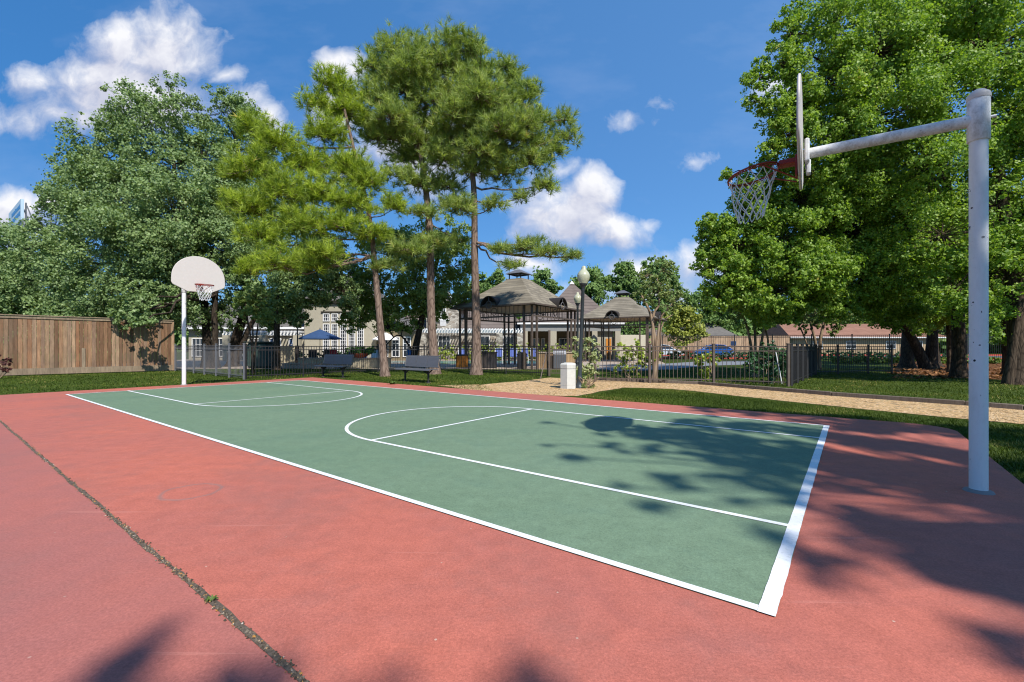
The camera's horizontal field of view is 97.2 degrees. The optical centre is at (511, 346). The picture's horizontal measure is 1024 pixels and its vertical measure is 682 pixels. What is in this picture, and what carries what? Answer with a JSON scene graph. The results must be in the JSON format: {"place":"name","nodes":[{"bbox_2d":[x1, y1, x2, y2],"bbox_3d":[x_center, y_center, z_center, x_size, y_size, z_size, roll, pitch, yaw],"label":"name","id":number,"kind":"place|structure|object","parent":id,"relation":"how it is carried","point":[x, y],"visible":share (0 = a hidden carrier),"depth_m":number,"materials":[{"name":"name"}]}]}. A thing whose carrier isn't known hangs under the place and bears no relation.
{"place":"outdoors","nodes":[
{"label":"outdoors","id":0,"kind":"place"},
{"bbox_2d":[65,359,676,369],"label":"pool deck","id":1,"kind":"structure","parent":0,"point":[614,362],"depth_m":29.45,"materials":[{"name":"concrete"}]},
{"bbox_2d":[1,70,260,367],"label":"shade tree","id":2,"kind":"object","parent":1,"relation":"on","point":[138,221],"visible":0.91,"depth_m":24.76,"materials":[{"name":"green plant"}]},
{"bbox_2d":[243,341,272,367],"bbox_3d":[-14.450,0.458,26.000,1.450,1.525,1.100,0,0,0],"label":"equipment cabinet","id":3,"kind":"object","parent":1,"relation":"on","point":[260,357],"visible":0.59,"depth_m":25.55,"materials":[{"name":"green metal"}]},
{"bbox_2d":[187,83,329,366],"bbox_3d":[-15.505,-7.481,27.768,9.013,17.626,5.768,0,0,0],"label":"shade tree","id":4,"kind":"object","parent":1,"relation":"on","point":[233,103],"visible":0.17,"depth_m":27.32,"materials":[{"name":"green plant"}]},
{"bbox_2d":[219,331,303,360],"bbox_3d":[-22.150,-0.110,40.750,6.990,2.620,2.500,0,0,0],"label":"pergola","id":5,"kind":"object","parent":1,"relation":"on","point":[226,337],"visible":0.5,"depth_m":39.67,"materials":[{"name":"beige paint"}]},
{"bbox_2d":[281,345,298,364],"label":"utility wall","id":6,"kind":"structure","parent":1,"relation":"on","point":[295,355],"depth_m":29.50,"materials":[{"name":"beige paint"}]},
{"bbox_2d":[281,363,335,367],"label":"edging wall","id":7,"kind":"structure","parent":1,"relation":"on","point":[297,365],"depth_m":25.46,"materials":[{"name":"concrete"}]},
{"bbox_2d":[308,350,317,357],"bbox_3d":[-12.895,0.697,29.237,0.576,1.007,0.585,0,0,-29],"label":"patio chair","id":8,"kind":"object","parent":1,"relation":"on","point":[313,353],"visible":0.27,"depth_m":29.39,"materials":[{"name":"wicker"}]},
{"bbox_2d":[298,329,340,339],"bbox_3d":[-13.191,-0.070,31.000,2.511,2.540,2.511,0,0,-41],"label":"patio umbrella","id":9,"kind":"object","parent":1,"relation":"on","point":[319,334],"visible":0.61,"depth_m":30.36,"materials":[{"name":"blue fabric"}]},
{"bbox_2d":[297,358,391,367],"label":"retaining wall","id":10,"kind":"structure","parent":1,"relation":"on","point":[371,362],"depth_m":26.55,"materials":[{"name":"concrete"}]},
{"bbox_2d":[345,347,375,357],"bbox_3d":[-8.997,0.253,26.638,1.855,0.774,1.164,0,0,0],"label":"planter","id":11,"kind":"object","parent":10,"relation":"on","point":[356,353],"visible":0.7,"depth_m":26.56,"materials":[{"name":"ceramic"}]},
{"bbox_2d":[304,276,418,359],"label":"clubhouse","id":12,"kind":"structure","parent":1,"relation":"on","point":[324,320],"depth_m":40.00,"materials":[{"name":"beige paint"}]},
{"bbox_2d":[323,324,329,350],"bbox_3d":[-16.441,-0.700,39.950,0.580,2.700,0.100,0,0,0],"label":"window","id":13,"kind":"structure","parent":12,"relation":"in","point":[326,327],"depth_m":39.94,"materials":[{"name":"white glass"}]},
{"bbox_2d":[331,324,337,350],"bbox_3d":[-15.685,-0.700,39.950,0.580,2.700,0.100,0,0,0],"label":"window","id":14,"kind":"structure","parent":12,"relation":"in","point":[334,327],"depth_m":39.99,"materials":[{"name":"white glass"}]},
{"bbox_2d":[340,324,346,353],"bbox_3d":[-14.928,-0.700,39.950,0.580,2.700,0.100,0,0,0],"label":"window","id":15,"kind":"structure","parent":12,"relation":"in","point":[343,335],"depth_m":39.95,"materials":[{"name":"white glass"}]},
{"bbox_2d":[348,325,354,347],"bbox_3d":[-14.172,-0.700,39.950,0.580,2.700,0.100,0,0,0],"label":"window","id":16,"kind":"structure","parent":12,"relation":"in","point":[351,338],"depth_m":39.99,"materials":[{"name":"white glass"}]},
{"bbox_2d":[357,325,363,345],"bbox_3d":[-13.415,-0.700,39.950,0.580,2.700,0.100,0,0,0],"label":"window","id":17,"kind":"structure","parent":12,"relation":"in","point":[360,334],"depth_m":39.94,"materials":[{"name":"white glass"}]},
{"bbox_2d":[392,337,399,356],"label":"window","id":18,"kind":"structure","parent":12,"relation":"in","point":[394,342],"depth_m":40.19,"materials":[{"name":"white glass"}]},
{"bbox_2d":[403,337,410,356],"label":"window","id":19,"kind":"structure","parent":12,"relation":"in","point":[408,339],"depth_m":40.19,"materials":[{"name":"white glass"}]},
{"bbox_2d":[372,331,397,342],"bbox_3d":[-11.206,-0.110,40.000,2.139,2.620,2.139,0,0,-39],"label":"patio umbrella","id":20,"kind":"object","parent":1,"relation":"on","point":[388,336],"visible":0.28,"depth_m":39.44,"materials":[{"name":"white fabric"}]},
{"bbox_2d":[333,214,480,354],"bbox_3d":[-6.515,-3.299,26.814,9.311,9.211,4.980,0,0,0],"label":"shade tree","id":21,"kind":"object","parent":1,"relation":"on","point":[416,296],"visible":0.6,"depth_m":26.55,"materials":[{"name":"green plant"}]},
{"bbox_2d":[390,292,519,358],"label":"stone house","id":22,"kind":"structure","parent":1,"relation":"on","point":[452,339],"depth_m":44.40,"materials":[{"name":"beige stone"}]},
{"bbox_2d":[438,336,449,351],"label":"window","id":23,"kind":"structure","parent":22,"relation":"in","point":[442,340],"depth_m":43.99,"materials":[{"name":"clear glass"}]},
{"bbox_2d":[481,336,489,355],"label":"window","id":24,"kind":"structure","parent":22,"relation":"in","point":[485,340],"depth_m":44.49,"materials":[{"name":"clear glass"}]},
{"bbox_2d":[506,336,513,357],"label":"window","id":25,"kind":"structure","parent":22,"relation":"in","point":[511,337],"depth_m":44.49,"materials":[{"name":"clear glass"}]},
{"bbox_2d":[456,354,467,366],"bbox_3d":[-2.951,0.825,26.701,0.542,0.770,0.540,0,0,29],"label":"waste bin","id":26,"kind":"object","parent":1,"relation":"on","point":[464,360],"visible":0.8,"depth_m":26.52,"materials":[{"name":"orange wood"}]},
{"bbox_2d":[420,328,522,359],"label":"pergola","id":27,"kind":"object","parent":1,"relation":"on","point":[499,337],"visible":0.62,"depth_m":41.37,"materials":[{"name":"white wood"}]},
{"bbox_2d":[481,352,497,367],"bbox_3d":[-1.300,0.752,26.000,0.920,0.915,0.680,0,0,0],"label":"trash can","id":28,"kind":"object","parent":1,"relation":"on","point":[485,359],"visible":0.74,"depth_m":25.68,"materials":[{"name":"black metal"}]},
{"bbox_2d":[438,343,573,359],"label":"hedge","id":29,"kind":"object","parent":1,"relation":"on","point":[452,352],"visible":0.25,"depth_m":40.66,"materials":[{"name":"green plant"}]},
{"bbox_2d":[450,269,580,369],"bbox_3d":[0.420,-1.765,27.800,6.160,5.970,6.160,0,0,35],"label":"gazebo","id":30,"kind":"object","parent":1,"relation":"on","point":[515,297],"visible":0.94,"depth_m":26.70,"materials":[{"name":"grey metal"}]},
{"bbox_2d":[517,352,526,368],"bbox_3d":[0.550,0.750,25.000,0.600,0.920,0.600,0,0,0],"label":"waste barrel","id":31,"kind":"object","parent":1,"relation":"on","point":[519,360],"visible":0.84,"depth_m":24.80,"materials":[{"name":"black metal"}]},
{"bbox_2d":[535,352,574,367],"bbox_3d":[2.450,0.748,25.600,2.240,0.925,0.640,0,0,-1],"label":"serving counter","id":32,"kind":"object","parent":1,"relation":"on","point":[570,358],"visible":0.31,"depth_m":25.32,"materials":[{"name":"concrete"}]},
{"bbox_2d":[553,350,565,368],"bbox_3d":[2.620,0.665,24.880,0.720,1.050,0.490,0,0,0],"label":"barbecue grill","id":33,"kind":"object","parent":1,"relation":"on","point":[558,358],"visible":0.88,"depth_m":24.68,"materials":[{"name":"grey metal"}]},
{"bbox_2d":[574,292,580,367],"bbox_3d":[3.780,-0.957,26.000,0.458,4.410,0.458,0,0,0],"label":"lamp post","id":34,"kind":"object","parent":1,"relation":"on","point":[577,298],"visible":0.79,"depth_m":25.94,"materials":[{"name":"black metal"}]},
{"bbox_2d":[576,290,666,361],"bbox_3d":[9.350,-1.765,38.000,6.160,5.970,6.160,0,0,30],"label":"gazebo","id":35,"kind":"object","parent":1,"relation":"on","point":[622,309],"visible":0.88,"depth_m":36.64,"materials":[{"name":"grey metal"}]},
{"bbox_2d":[391,361,535,363],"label":"pool water","id":36,"kind":"structure","parent":0,"point":[452,362],"depth_m":34.46,"materials":[{"name":"teal liquid"}]},
{"bbox_2d":[0,377,1023,681],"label":"court slab","id":37,"kind":"structure","parent":0,"point":[906,565],"depth_m":2.32,"materials":[{"name":"red paint"}]},
{"bbox_2d":[0,421,307,681],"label":"joint strip","id":38,"kind":"object","parent":37,"relation":"on","point":[217,604],"visible":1,"depth_m":2.12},
{"bbox_2d":[0,420,309,681],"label":"joint debris","id":39,"kind":"object","parent":38,"relation":"on","point":[225,613],"visible":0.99,"depth_m":2.30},
{"bbox_2d":[171,256,224,384],"bbox_3d":[-9.575,-0.736,13.642,1.455,3.911,1.568,0,0,-11],"label":"basketball hoop","id":40,"kind":"object","parent":37,"relation":"on","point":[197,274],"visible":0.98,"depth_m":13.47,"materials":[{"name":"white paint"}]},
{"bbox_2d":[68,380,828,616],"bbox_3d":[-3.200,1.196,9.082,15.500,0.001,6.060,0,0,37],"label":"court green surface","id":41,"kind":"object","parent":37,"relation":"on","point":[753,473],"visible":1,"depth_m":4.79,"materials":[{"name":"paint"}]},
{"bbox_2d":[66,380,828,615],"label":"court lines","id":42,"kind":"object","parent":41,"relation":"on","point":[771,596],"visible":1,"depth_m":3.23,"materials":[{"name":"white paint"}]},
{"bbox_2d":[727,73,996,494],"bbox_3d":[3.095,-0.686,4.258,1.455,3.811,1.568,0,0,-14],"label":"basketball hoop","id":43,"kind":"object","parent":37,"relation":"on","point":[975,121],"visible":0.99,"depth_m":3.72,"materials":[{"name":"white paint"}]},
{"bbox_2d":[0,352,1023,483],"bbox_3d":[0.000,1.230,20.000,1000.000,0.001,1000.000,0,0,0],"label":"lawn","id":44,"kind":"structure","parent":0,"point":[880,366],"depth_m":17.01,"materials":[{"name":"plant"}]},
{"bbox_2d":[0,354,12,377],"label":"shrub","id":45,"kind":"object","parent":44,"relation":"on","point":[4,362],"visible":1,"depth_m":17.27,"materials":[{"name":"red plant"}]},
{"bbox_2d":[2,199,51,237],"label":"building","id":46,"kind":"structure","parent":44,"relation":"on","point":[18,210],"depth_m":81.17,"materials":[{"name":"metal"}]},
{"bbox_2d":[0,218,83,365],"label":"shade tree","id":47,"kind":"object","parent":44,"relation":"on","point":[16,269],"visible":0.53,"depth_m":27.61,"materials":[{"name":"green plant"}]},
{"bbox_2d":[0,314,173,375],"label":"wooden fence","id":48,"kind":"object","parent":44,"relation":"on","point":[18,344],"visible":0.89,"depth_m":20.58,"materials":[{"name":"brown wood"}]},
{"bbox_2d":[174,343,245,379],"bbox_3d":[-13.625,0.545,19.996,9.560,1.370,0.113,0,0,41],"label":"metal fence","id":49,"kind":"object","parent":44,"relation":"on","point":[212,359],"visible":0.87,"depth_m":19.40,"materials":[{"name":"grey metal"}]},
{"bbox_2d":[187,305,303,359],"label":"annex","id":50,"kind":"object","parent":44,"relation":"on","point":[284,340],"visible":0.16,"depth_m":42.00,"materials":[{"name":"beige paint"}]},
{"bbox_2d":[192,338,201,356],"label":"window","id":51,"kind":"structure","parent":50,"relation":"in","point":[197,341],"depth_m":41.99,"materials":[{"name":"white glass"}]},
{"bbox_2d":[232,283,276,373],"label":"myrtle tree","id":52,"kind":"object","parent":44,"relation":"on","point":[255,309],"visible":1,"depth_m":20.46,"materials":[{"name":"green plant"}]},
{"bbox_2d":[234,231,363,369],"bbox_3d":[-11.321,-2.583,24.049,6.741,7.654,3.210,0,0,0],"label":"shade tree","id":53,"kind":"object","parent":44,"relation":"on","point":[287,305],"visible":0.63,"depth_m":23.64,"materials":[{"name":"green plant"}]},
{"bbox_2d":[214,58,410,376],"bbox_3d":[-7.885,-5.551,18.059,7.054,13.626,4.434,0,0,-34],"label":"pine tree","id":54,"kind":"object","parent":44,"relation":"on","point":[357,169],"visible":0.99,"depth_m":17.54,"materials":[{"name":"green plant"}]},
{"bbox_2d":[314,354,353,377],"bbox_3d":[-7.243,0.773,18.329,1.782,0.934,0.567,0,0,30],"label":"park bench","id":55,"kind":"object","parent":44,"relation":"on","point":[345,359],"visible":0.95,"depth_m":18.41,"materials":[{"name":"black metal"}]},
{"bbox_2d":[245,344,547,379],"bbox_3d":[-4.605,0.555,19.983,11.675,1.350,4.377,0,0,-9],"label":"metal fence","id":56,"kind":"object","parent":44,"relation":"on","point":[377,349],"visible":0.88,"depth_m":19.68,"materials":[{"name":"black metal"}]},
{"bbox_2d":[347,18,470,373],"bbox_3d":[-4.498,-6.681,20.605,5.467,15.881,5.579,0,0,-43],"label":"pine tree","id":57,"kind":"object","parent":44,"relation":"on","point":[404,129],"visible":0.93,"depth_m":19.74,"materials":[{"name":"green plant"}]},
{"bbox_2d":[395,355,440,382],"bbox_3d":[-3.304,0.773,15.774,1.782,0.934,0.567,0,0,37],"label":"park bench","id":58,"kind":"object","parent":44,"relation":"on","point":[432,362],"visible":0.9,"depth_m":15.85,"materials":[{"name":"black metal"}]},
{"bbox_2d":[467,268,506,295],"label":"background tree","id":59,"kind":"object","parent":44,"relation":"on","point":[494,279],"visible":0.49,"depth_m":65.33,"materials":[{"name":"green plant"}]},
{"bbox_2d":[416,9,585,374],"bbox_3d":[-0.535,-6.621,19.518,7.708,15.724,4.651,0,0,14],"label":"pine tree","id":60,"kind":"object","parent":44,"relation":"on","point":[473,103],"visible":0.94,"depth_m":19.32,"materials":[{"name":"green plant"}]},
{"bbox_2d":[7,292,1001,353],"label":"woods","id":61,"kind":"object","parent":44,"relation":"on","point":[178,342],"visible":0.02,"depth_m":102.88,"materials":[{"name":"green plant"}]},
{"bbox_2d":[531,264,563,293],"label":"background tree","id":62,"kind":"object","parent":44,"relation":"on","point":[549,284],"visible":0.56,"depth_m":65.14,"materials":[{"name":"green plant"}]},
{"bbox_2d":[548,330,567,375],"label":"fence gate","id":63,"kind":"structure","parent":44,"relation":"on","point":[561,349],"depth_m":18.58,"materials":[{"name":"brown metal"}]},
{"bbox_2d":[517,281,626,358],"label":"pavilion","id":64,"kind":"structure","parent":44,"relation":"on","point":[558,332],"depth_m":43.50,"materials":[{"name":"paint"}]},
{"bbox_2d":[559,338,569,351],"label":"window","id":65,"kind":"structure","parent":64,"relation":"in","point":[562,341],"depth_m":46.44,"materials":[{"name":"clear glass"}]},
{"bbox_2d":[568,263,612,304],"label":"background tree","id":66,"kind":"object","parent":44,"relation":"on","point":[595,286],"visible":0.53,"depth_m":70.68,"materials":[{"name":"green plant"}]},
{"bbox_2d":[603,258,641,334],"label":"background tree","id":67,"kind":"object","parent":44,"relation":"on","point":[623,271],"visible":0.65,"depth_m":71.15,"materials":[{"name":"green plant"}]},
{"bbox_2d":[621,335,645,358],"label":"screen panel","id":68,"kind":"object","parent":44,"relation":"on","point":[628,340],"visible":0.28,"depth_m":45.23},
{"bbox_2d":[622,322,650,342],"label":"background tree","id":69,"kind":"object","parent":44,"relation":"on","point":[635,331],"visible":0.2,"depth_m":57.75,"materials":[{"name":"green plant"}]},
{"bbox_2d":[613,338,663,377],"bbox_3d":[4.717,0.460,16.930,1.931,1.582,1.078,0,0,0],"label":"shrub","id":70,"kind":"object","parent":44,"relation":"on","point":[623,358],"visible":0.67,"depth_m":16.83,"materials":[{"name":"green plant"}]},
{"bbox_2d":[632,255,686,378],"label":"myrtle tree","id":71,"kind":"object","parent":44,"relation":"on","point":[659,295],"visible":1,"depth_m":16.56,"materials":[{"name":"green plant"}]},
{"bbox_2d":[630,255,688,326],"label":"background tree","id":72,"kind":"object","parent":44,"relation":"on","point":[653,268],"visible":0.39,"depth_m":67.22,"materials":[{"name":"green plant"}]},
{"bbox_2d":[661,300,710,359],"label":"background tree","id":73,"kind":"object","parent":44,"relation":"on","point":[687,317],"visible":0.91,"depth_m":43.55,"materials":[{"name":"green plant"}]},
{"bbox_2d":[594,343,790,386],"bbox_3d":[5.799,0.560,15.110,6.037,1.340,0.592,0,0,19],"label":"metal fence","id":74,"kind":"object","parent":44,"relation":"on","point":[713,350],"visible":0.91,"depth_m":15.09,"materials":[{"name":"brown metal"}]},
{"bbox_2d":[669,323,737,335],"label":"bungalow","id":75,"kind":"object","parent":44,"relation":"on","point":[717,331],"visible":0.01,"depth_m":85.04,"materials":[{"name":"beige brick"}]},
{"bbox_2d":[694,351,720,381],"bbox_3d":[6.740,0.705,15.583,0.990,1.142,0.510,0,0,0],"label":"shrub","id":76,"kind":"object","parent":44,"relation":"on","point":[703,369],"visible":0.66,"depth_m":15.53,"materials":[{"name":"green plant"}]},
{"bbox_2d":[675,282,751,333],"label":"background tree","id":77,"kind":"object","parent":44,"relation":"on","point":[694,300],"visible":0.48,"depth_m":87.03,"materials":[{"name":"green plant"}]},
{"bbox_2d":[649,336,789,353],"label":"board fence","id":78,"kind":"object","parent":44,"relation":"on","point":[777,342],"visible":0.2,"depth_m":63.59,"materials":[{"name":"beige wood"}]},
{"bbox_2d":[723,272,790,376],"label":"myrtle tree","id":79,"kind":"object","parent":44,"relation":"on","point":[754,327],"visible":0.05,"depth_m":18.46,"materials":[{"name":"green plant"}]},
{"bbox_2d":[743,340,785,383],"bbox_3d":[8.633,0.550,15.186,1.595,1.580,1.064,0,0,-20],"label":"shrub","id":80,"kind":"object","parent":44,"relation":"on","point":[753,360],"visible":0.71,"depth_m":15.12,"materials":[{"name":"green plant"}]},
{"bbox_2d":[790,343,815,385],"bbox_3d":[10.973,0.560,16.906,0.120,1.340,7.300,0,0,39],"label":"metal fence","id":81,"kind":"object","parent":44,"relation":"on","point":[802,362],"visible":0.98,"depth_m":16.21,"materials":[{"name":"black metal"}]},
{"bbox_2d":[668,350,945,359],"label":"hedge","id":82,"kind":"object","parent":44,"relation":"on","point":[747,354],"visible":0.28,"depth_m":43.25,"materials":[{"name":"green plant"}]},
{"bbox_2d":[748,312,875,329],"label":"background tree","id":83,"kind":"object","parent":44,"relation":"on","point":[836,319],"visible":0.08,"depth_m":85.33,"materials":[{"name":"green plant"}]},
{"bbox_2d":[793,307,861,369],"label":"myrtle tree","id":84,"kind":"object","parent":44,"relation":"on","point":[814,322],"visible":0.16,"depth_m":23.94,"materials":[{"name":"green plant"}]},
{"bbox_2d":[688,143,968,368],"bbox_3d":[15.656,-3.309,19.426,19.702,9.429,5.524,0,0,-29],"label":"shade tree","id":85,"kind":"object","parent":44,"relation":"on","point":[826,256],"visible":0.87,"depth_m":15.91,"materials":[{"name":"green plant"}]},
{"bbox_2d":[662,333,1000,361],"bbox_3d":[28.195,0.120,34.438,32.063,2.220,0.720,0,0,10],"label":"metal fence","id":86,"kind":"object","parent":44,"relation":"on","point":[743,337],"visible":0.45,"depth_m":35.13,"materials":[{"name":"black metal"}]},
{"bbox_2d":[816,344,892,374],"bbox_3d":[15.405,0.560,20.404,4.195,1.340,0.311,0,0,-12],"label":"metal fence","id":87,"kind":"object","parent":44,"relation":"on","point":[867,349],"visible":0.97,"depth_m":20.32,"materials":[{"name":"black metal"}]},
{"bbox_2d":[900,169,966,366],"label":"shade tree","id":88,"kind":"object","parent":44,"relation":"on","point":[939,361],"depth_m":27.28,"materials":[{"name":"green plant"}]},
{"bbox_2d":[861,0,1023,384],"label":"shade tree","id":89,"kind":"object","parent":44,"relation":"on","point":[988,61],"visible":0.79,"depth_m":14.51,"materials":[{"name":"green plant"}]},
{"bbox_2d":[889,359,1002,379],"bbox_3d":[38.102,1.218,33.542,54.319,0.001,16.501,0,0,-32],"label":"mulch bed","id":90,"kind":"object","parent":44,"relation":"on","point":[945,365],"visible":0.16,"depth_m":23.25,"materials":[{"name":"brown plant"}]},
{"bbox_2d":[735,0,998,377],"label":"shade tree","id":91,"kind":"object","parent":90,"relation":"on","point":[862,86],"visible":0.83,"depth_m":14.63,"materials":[{"name":"green plant"}]},
{"bbox_2d":[831,355,1001,363],"bbox_3d":[34.034,0.993,32.405,20.830,0.862,0.972,0,0,7],"label":"hedge","id":92,"kind":"object","parent":90,"relation":"on","point":[857,359],"visible":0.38,"depth_m":33.07,"materials":[{"name":"green plant"}]},
{"bbox_2d":[888,181,953,367],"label":"shade tree","id":93,"kind":"object","parent":90,"relation":"on","point":[907,358],"depth_m":26.32,"materials":[{"name":"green plant"}]},
{"bbox_2d":[899,179,999,371],"bbox_3d":[22.663,-3.603,23.472,7.390,9.698,4.813,0,0,0],"label":"shade tree","id":94,"kind":"object","parent":90,"relation":"on","point":[948,342],"visible":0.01,"depth_m":21.50,"materials":[{"name":"green plant"}]},
{"bbox_2d":[962,185,1023,373],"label":"shade tree","id":95,"kind":"object","parent":90,"relation":"on","point":[1004,351],"depth_m":19.53,"materials":[{"name":"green plant"}]},
{"bbox_2d":[916,318,1001,344],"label":"background tree","id":96,"kind":"object","parent":44,"relation":"on","point":[944,332],"visible":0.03,"depth_m":69.32,"materials":[{"name":"green plant"}]},
{"bbox_2d":[0,0,1023,313],"label":"sky","id":97,"kind":"structure","parent":0,"point":[655,87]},
{"bbox_2d":[605,361,779,370],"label":"garden path","id":98,"kind":"structure","parent":0,"point":[691,365],"depth_m":29.35,"materials":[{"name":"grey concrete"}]},
{"bbox_2d":[443,377,1023,423],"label":"gravel path","id":99,"kind":"structure","parent":0,"point":[547,386],"depth_m":11.32,"materials":[{"name":"beige gravel"}]},
{"bbox_2d":[560,362,575,388],"bbox_3d":[1.661,0.843,13.318,0.479,0.755,0.479,0,0,0],"label":"litter bin","id":100,"kind":"object","parent":99,"relation":"on","point":[567,375],"visible":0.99,"depth_m":13.13,"materials":[{"name":"white concrete"}]},
{"bbox_2d":[576,266,589,387],"bbox_3d":[2.065,-0.576,13.404,0.382,3.675,0.382,2,0,0],"label":"lamp post","id":101,"kind":"object","parent":99,"relation":"on","point":[583,276],"visible":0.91,"depth_m":13.35,"materials":[{"name":"black metal"}]},
{"bbox_2d":[571,336,601,384],"bbox_3d":[2.343,0.447,14.184,1.008,1.601,0.583,0,0,0],"label":"shrub","id":102,"kind":"object","parent":99,"relation":"on","point":[589,340],"visible":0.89,"depth_m":14.14,"materials":[{"name":"green plant"}]},
{"bbox_2d":[578,376,598,387],"bbox_3d":[2.251,1.075,13.285,0.597,0.412,0.300,0,0,0],"label":"shrub","id":103,"kind":"object","parent":99,"relation":"on","point":[586,386],"visible":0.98,"depth_m":13.29,"materials":[{"name":"green plant"}]},
{"bbox_2d":[597,378,1023,409],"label":"timber edging","id":104,"kind":"object","parent":99,"relation":"on","point":[943,401],"visible":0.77,"depth_m":11.11,"materials":[{"name":"brown wood"}]},
{"bbox_2d":[663,356,1001,357],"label":"parking lot","id":105,"kind":"structure","parent":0,"point":[870,357],"depth_m":56.68,"materials":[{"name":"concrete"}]},
{"bbox_2d":[692,344,733,355],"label":"parked car","id":106,"kind":"object","parent":105,"relation":"on","point":[718,348],"visible":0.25,"depth_m":52.74,"materials":[{"name":"blue paint"}]},
{"bbox_2d":[759,324,945,353],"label":"ranch house","id":107,"kind":"structure","parent":0,"point":[863,334],"depth_m":68.00,"materials":[{"name":"beige brick"}]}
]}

